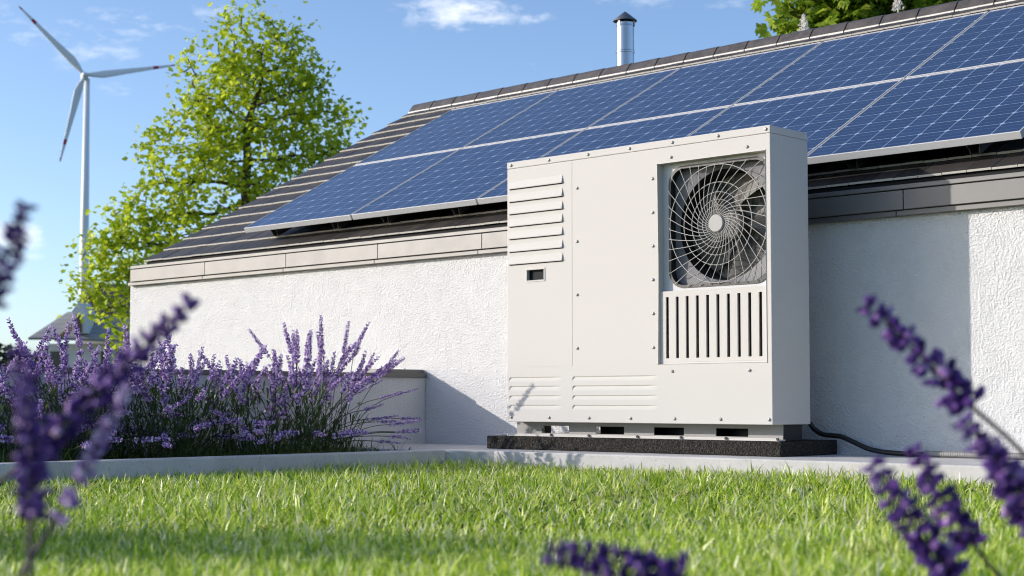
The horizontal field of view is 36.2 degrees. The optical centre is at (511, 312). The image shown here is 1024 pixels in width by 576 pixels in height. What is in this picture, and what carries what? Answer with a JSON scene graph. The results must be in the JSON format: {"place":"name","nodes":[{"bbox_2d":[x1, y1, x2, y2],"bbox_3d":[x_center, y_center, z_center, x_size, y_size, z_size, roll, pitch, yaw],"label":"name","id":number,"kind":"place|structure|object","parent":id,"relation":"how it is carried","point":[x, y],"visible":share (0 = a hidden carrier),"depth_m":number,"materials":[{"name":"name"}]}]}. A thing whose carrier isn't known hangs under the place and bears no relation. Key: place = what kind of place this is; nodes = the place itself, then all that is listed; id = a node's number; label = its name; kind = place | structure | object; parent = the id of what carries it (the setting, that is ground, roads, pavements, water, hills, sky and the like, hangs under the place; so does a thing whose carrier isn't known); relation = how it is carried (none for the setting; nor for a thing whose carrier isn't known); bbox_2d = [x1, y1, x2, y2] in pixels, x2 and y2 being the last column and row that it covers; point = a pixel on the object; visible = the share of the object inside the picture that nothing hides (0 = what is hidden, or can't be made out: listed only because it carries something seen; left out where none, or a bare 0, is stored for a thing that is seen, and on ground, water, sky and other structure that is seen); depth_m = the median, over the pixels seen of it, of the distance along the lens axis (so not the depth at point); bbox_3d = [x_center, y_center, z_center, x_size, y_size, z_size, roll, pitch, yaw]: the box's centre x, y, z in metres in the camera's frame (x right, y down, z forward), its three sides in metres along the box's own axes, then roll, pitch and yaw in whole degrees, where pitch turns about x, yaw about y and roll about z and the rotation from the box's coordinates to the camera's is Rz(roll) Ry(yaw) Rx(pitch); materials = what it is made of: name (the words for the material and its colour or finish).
{"place":"outdoors","nodes":[
{"label":"outdoors","id":0,"kind":"place"},
{"bbox_2d":[0,0,811,361],"label":"sky","id":1,"kind":"structure","parent":0,"point":[393,56],"materials":[{"name":"blue"}]},
{"bbox_2d":[0,454,1023,575],"bbox_3d":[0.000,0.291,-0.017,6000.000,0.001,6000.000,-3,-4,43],"label":"ground","id":2,"kind":"structure","parent":0,"point":[462,526],"depth_m":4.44,"materials":[{"name":"green plant"}]},
{"bbox_2d":[0,200,38,307],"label":"lavender plant","id":3,"kind":"object","parent":2,"relation":"on","point":[11,234],"visible":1,"depth_m":1.15,"materials":[{"name":"purple plant"}]},
{"bbox_2d":[0,343,47,366],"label":"wood","id":4,"kind":"object","parent":2,"relation":"on","point":[6,359],"depth_m":225.38,"materials":[{"name":"green plant"}]},
{"bbox_2d":[28,283,129,367],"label":"old house","id":5,"kind":"structure","parent":2,"relation":"on","point":[89,333],"depth_m":121.10,"materials":[{"name":"white"}]},
{"bbox_2d":[50,351,60,366],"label":"window","id":6,"kind":"structure","parent":5,"relation":"in","point":[55,355],"depth_m":121.36,"materials":[{"name":"grey glass"}]},
{"bbox_2d":[101,351,109,366],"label":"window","id":7,"kind":"structure","parent":5,"relation":"in","point":[102,352],"depth_m":121.36,"materials":[{"name":"grey glass"}]},
{"bbox_2d":[19,6,174,298],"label":"wind turbine","id":8,"kind":"object","parent":2,"relation":"on","point":[71,59],"visible":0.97,"depth_m":403.75,"materials":[{"name":"white metal"}]},
{"bbox_2d":[0,292,199,575],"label":"lavender plant","id":9,"kind":"object","parent":2,"relation":"on","point":[41,450],"visible":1,"depth_m":1.29,"materials":[{"name":"purple plant"}]},
{"bbox_2d":[0,366,426,456],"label":"garden wall","id":10,"kind":"structure","parent":2,"relation":"on","point":[411,404],"depth_m":7.99,"materials":[{"name":"grey concrete"}]},
{"bbox_2d":[56,0,371,363],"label":"maple tree","id":11,"kind":"object","parent":2,"relation":"on","point":[232,66],"visible":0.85,"depth_m":25.01,"materials":[{"name":"green plant"}]},
{"bbox_2d":[0,450,444,484],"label":"kerb","id":12,"kind":"structure","parent":2,"relation":"on","point":[197,465],"depth_m":6.21,"materials":[{"name":"concrete"}]},
{"bbox_2d":[128,0,1023,455],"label":"house","id":13,"kind":"structure","parent":2,"relation":"on","point":[928,244],"depth_m":8.05,"materials":[{"name":"white paint"}]},
{"bbox_2d":[271,227,292,236],"bbox_3d":[-0.819,-0.932,10.039,0.058,0.069,2.000,-3,24,43],"label":"mounting rail","id":14,"kind":"object","parent":13,"relation":"attached to","point":[277,232],"visible":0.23,"depth_m":9.40,"materials":[{"name":"grey metal"}]},
{"bbox_2d":[244,149,459,232],"bbox_3d":[-0.957,-0.732,9.426,0.978,0.032,0.985,-3,24,43],"label":"solar panel","id":15,"kind":"object","parent":14,"relation":"attached to","point":[345,195],"visible":0.9,"depth_m":9.37,"materials":[{"name":"blue glass"}]},
{"bbox_2d":[355,90,557,164],"bbox_3d":[-0.353,-1.177,10.087,0.978,0.033,0.985,-3,24,43],"label":"solar panel","id":16,"kind":"object","parent":14,"relation":"attached to","point":[458,128],"visible":0.73,"depth_m":10.06,"materials":[{"name":"blue glass"}]},
{"bbox_2d":[331,220,352,229],"bbox_3d":[-0.413,-0.954,9.654,0.058,0.069,2.000,-3,24,43],"label":"mounting rail","id":17,"kind":"object","parent":13,"relation":"attached to","point":[338,225],"visible":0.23,"depth_m":9.02,"materials":[{"name":"grey metal"}]},
{"bbox_2d":[381,214,402,223],"bbox_3d":[-0.103,-0.971,9.359,0.058,0.069,2.000,-3,24,43],"label":"mounting rail","id":18,"kind":"object","parent":13,"relation":"attached to","point":[388,219],"visible":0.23,"depth_m":8.72,"materials":[{"name":"grey metal"}]},
{"bbox_2d":[451,205,474,215],"bbox_3d":[0.302,-0.993,8.974,0.058,0.069,2.000,-3,24,43],"label":"mounting rail","id":19,"kind":"object","parent":13,"relation":"attached to","point":[458,210],"visible":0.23,"depth_m":8.34,"materials":[{"name":"grey metal"}]},
{"bbox_2d":[352,129,584,219],"bbox_3d":[-0.241,-0.770,8.746,0.978,0.032,0.985,-3,24,43],"label":"solar panel","id":20,"kind":"object","parent":19,"relation":"attached to","point":[468,176],"visible":0.85,"depth_m":8.71,"materials":[{"name":"blue glass"}]},
{"bbox_2d":[463,68,679,147],"bbox_3d":[0.363,-1.216,9.408,0.978,0.033,0.985,-3,24,43],"label":"solar panel","id":21,"kind":"object","parent":19,"relation":"attached to","point":[574,108],"visible":0.76,"depth_m":9.38,"materials":[{"name":"blue glass"}]},
{"bbox_2d":[845,157,870,169],"bbox_3d":[2.044,-1.086,7.320,0.058,0.069,2.000,-3,24,43],"label":"mounting rail","id":22,"kind":"object","parent":13,"relation":"attached to","point":[855,163],"visible":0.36,"depth_m":6.68,"materials":[{"name":"grey metal"}]},
{"bbox_2d":[966,142,992,154],"bbox_3d":[2.450,-1.108,6.934,0.058,0.069,2.000,-3,24,43],"label":"mounting rail","id":23,"kind":"object","parent":13,"relation":"attached to","point":[976,149],"visible":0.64,"depth_m":6.30,"materials":[{"name":"grey metal"}]},
{"bbox_2d":[807,60,1023,164],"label":"solar panel","id":24,"kind":"object","parent":23,"relation":"attached to","point":[973,106],"visible":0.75,"depth_m":6.66,"materials":[{"name":"blue glass"}]},
{"bbox_2d":[906,5,1023,77],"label":"solar panel","id":25,"kind":"object","parent":23,"relation":"attached to","point":[992,37],"visible":0.81,"depth_m":7.46,"materials":[{"name":"blue glass"}]},
{"bbox_2d":[541,539,687,575],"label":"lavender plant","id":26,"kind":"object","parent":2,"relation":"on","point":[639,561],"visible":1,"depth_m":1.22,"materials":[{"name":"purple plant"}]},
{"bbox_2d":[750,0,960,38],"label":"chestnut tree","id":27,"kind":"object","parent":2,"relation":"on","point":[799,15],"visible":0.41,"depth_m":13.98,"materials":[{"name":"green plant"}]},
{"bbox_2d":[856,294,1023,575],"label":"lavender plant","id":28,"kind":"object","parent":2,"relation":"on","point":[1005,475],"visible":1,"depth_m":1.43,"materials":[{"name":"purple plant"}]},
{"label":"planting bed","id":29,"kind":"structure","parent":2,"relation":"on","visible":0},
{"bbox_2d":[0,324,99,460],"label":"lavender plant","id":30,"kind":"object","parent":29,"relation":"on","point":[42,342],"visible":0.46,"depth_m":6.22,"materials":[{"name":"purple plant"}]},
{"bbox_2d":[0,345,170,461],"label":"lavender plant","id":31,"kind":"object","parent":29,"relation":"on","point":[65,395],"visible":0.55,"depth_m":6.16,"materials":[{"name":"purple plant"}]},
{"bbox_2d":[5,314,195,459],"bbox_3d":[-1.715,0.314,6.489,0.776,0.611,0.731,-2,-4,30],"label":"lavender plant","id":32,"kind":"object","parent":29,"relation":"on","point":[63,350],"visible":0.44,"depth_m":6.43,"materials":[{"name":"purple plant"}]},
{"bbox_2d":[87,344,299,458],"bbox_3d":[-1.431,0.374,6.441,0.811,0.487,0.796,-2,-4,27],"label":"lavender plant","id":33,"kind":"object","parent":29,"relation":"on","point":[138,387],"visible":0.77,"depth_m":6.42,"materials":[{"name":"purple plant"}]},
{"bbox_2d":[0,419,411,462],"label":"bed grass","id":34,"kind":"structure","parent":29,"relation":"on","point":[212,453],"depth_m":6.63,"materials":[{"name":"green plant"}]},
{"bbox_2d":[121,339,303,456],"bbox_3d":[-1.340,0.358,6.785,0.830,0.557,0.778,0,-3,7],"label":"lavender plant","id":35,"kind":"object","parent":29,"relation":"on","point":[252,370],"visible":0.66,"depth_m":6.72,"materials":[{"name":"purple plant"}]},
{"bbox_2d":[184,349,369,454],"bbox_3d":[-1.052,0.401,6.857,0.737,0.481,0.759,-3,-4,43],"label":"lavender plant","id":36,"kind":"object","parent":29,"relation":"on","point":[283,403],"visible":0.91,"depth_m":6.82,"materials":[{"name":"purple plant"}]},
{"bbox_2d":[248,314,422,452],"bbox_3d":[-0.874,0.347,7.432,0.741,0.652,0.813,-3,-4,43],"label":"lavender plant","id":37,"kind":"object","parent":29,"relation":"on","point":[294,347],"visible":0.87,"depth_m":7.44,"materials":[{"name":"purple plant"}]},
{"bbox_2d":[320,443,1023,485],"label":"pavement","id":38,"kind":"structure","parent":0,"point":[968,468],"depth_m":6.31,"materials":[{"name":"concrete"}]},
{"bbox_2d":[487,435,836,456],"bbox_3d":[0.620,0.584,6.952,1.638,0.060,0.420,-3,-4,43],"label":"base pad","id":39,"kind":"object","parent":38,"relation":"on","point":[802,447],"visible":0.86,"depth_m":6.62,"materials":[{"name":"rubber"}]},
{"bbox_2d":[507,125,809,440],"bbox_3d":[0.580,-0.087,6.858,1.502,1.266,0.281,-3,-4,43],"label":"heat pump","id":40,"kind":"object","parent":39,"relation":"on","point":[657,289],"visible":1,"depth_m":6.67,"materials":[{"name":"white paint"}]},
{"bbox_2d":[526,267,544,281],"bbox_3d":[0.113,-0.172,7.138,0.118,0.061,0.023,-3,-4,43],"label":"display window","id":41,"kind":"structure","parent":40,"relation":"in","point":[535,274],"depth_m":7.15,"materials":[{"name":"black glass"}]},
{"bbox_2d":[808,420,1023,459],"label":"cable","id":42,"kind":"object","parent":38,"relation":"on","point":[941,454],"visible":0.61,"depth_m":6.32,"materials":[{"name":"black plastic"}]},
{"bbox_3d":[1.018,-1.031,8.294,0.058,0.069,2.000,-3,24,43],"label":"mounting rail","id":43,"kind":"object","parent":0,"visible":0},
{"bbox_2d":[477,106,729,204],"bbox_3d":[0.475,-0.809,8.067,0.978,0.032,0.985,-3,24,43],"label":"solar panel","id":44,"kind":"object","parent":43,"relation":"attached to","point":[647,130],"visible":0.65,"depth_m":8.19,"materials":[{"name":"blue glass"}]},
{"bbox_2d":[588,42,821,127],"bbox_3d":[1.079,-1.254,8.728,0.978,0.033,0.985,-3,24,43],"label":"solar panel","id":45,"kind":"object","parent":43,"relation":"attached to","point":[730,82],"visible":0.77,"depth_m":8.70,"materials":[{"name":"blue glass"}]},
{"bbox_3d":[1.734,-1.069,7.614,0.058,0.069,2.000,-3,24,43],"label":"mounting rail","id":46,"kind":"object","parent":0,"visible":0},
{"bbox_2d":[688,79,902,154],"bbox_3d":[1.191,-0.847,7.387,0.978,0.032,0.985,-3,24,43],"label":"solar panel","id":47,"kind":"object","parent":46,"relation":"attached to","point":[820,118],"visible":0.38,"depth_m":7.45,"materials":[{"name":"blue glass"}]},
{"bbox_2d":[734,11,987,104],"bbox_3d":[1.795,-1.292,8.048,0.978,0.033,0.985,-3,24,43],"label":"solar panel","id":48,"kind":"object","parent":46,"relation":"attached to","point":[903,53],"visible":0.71,"depth_m":8.02,"materials":[{"name":"blue glass"}]}
]}

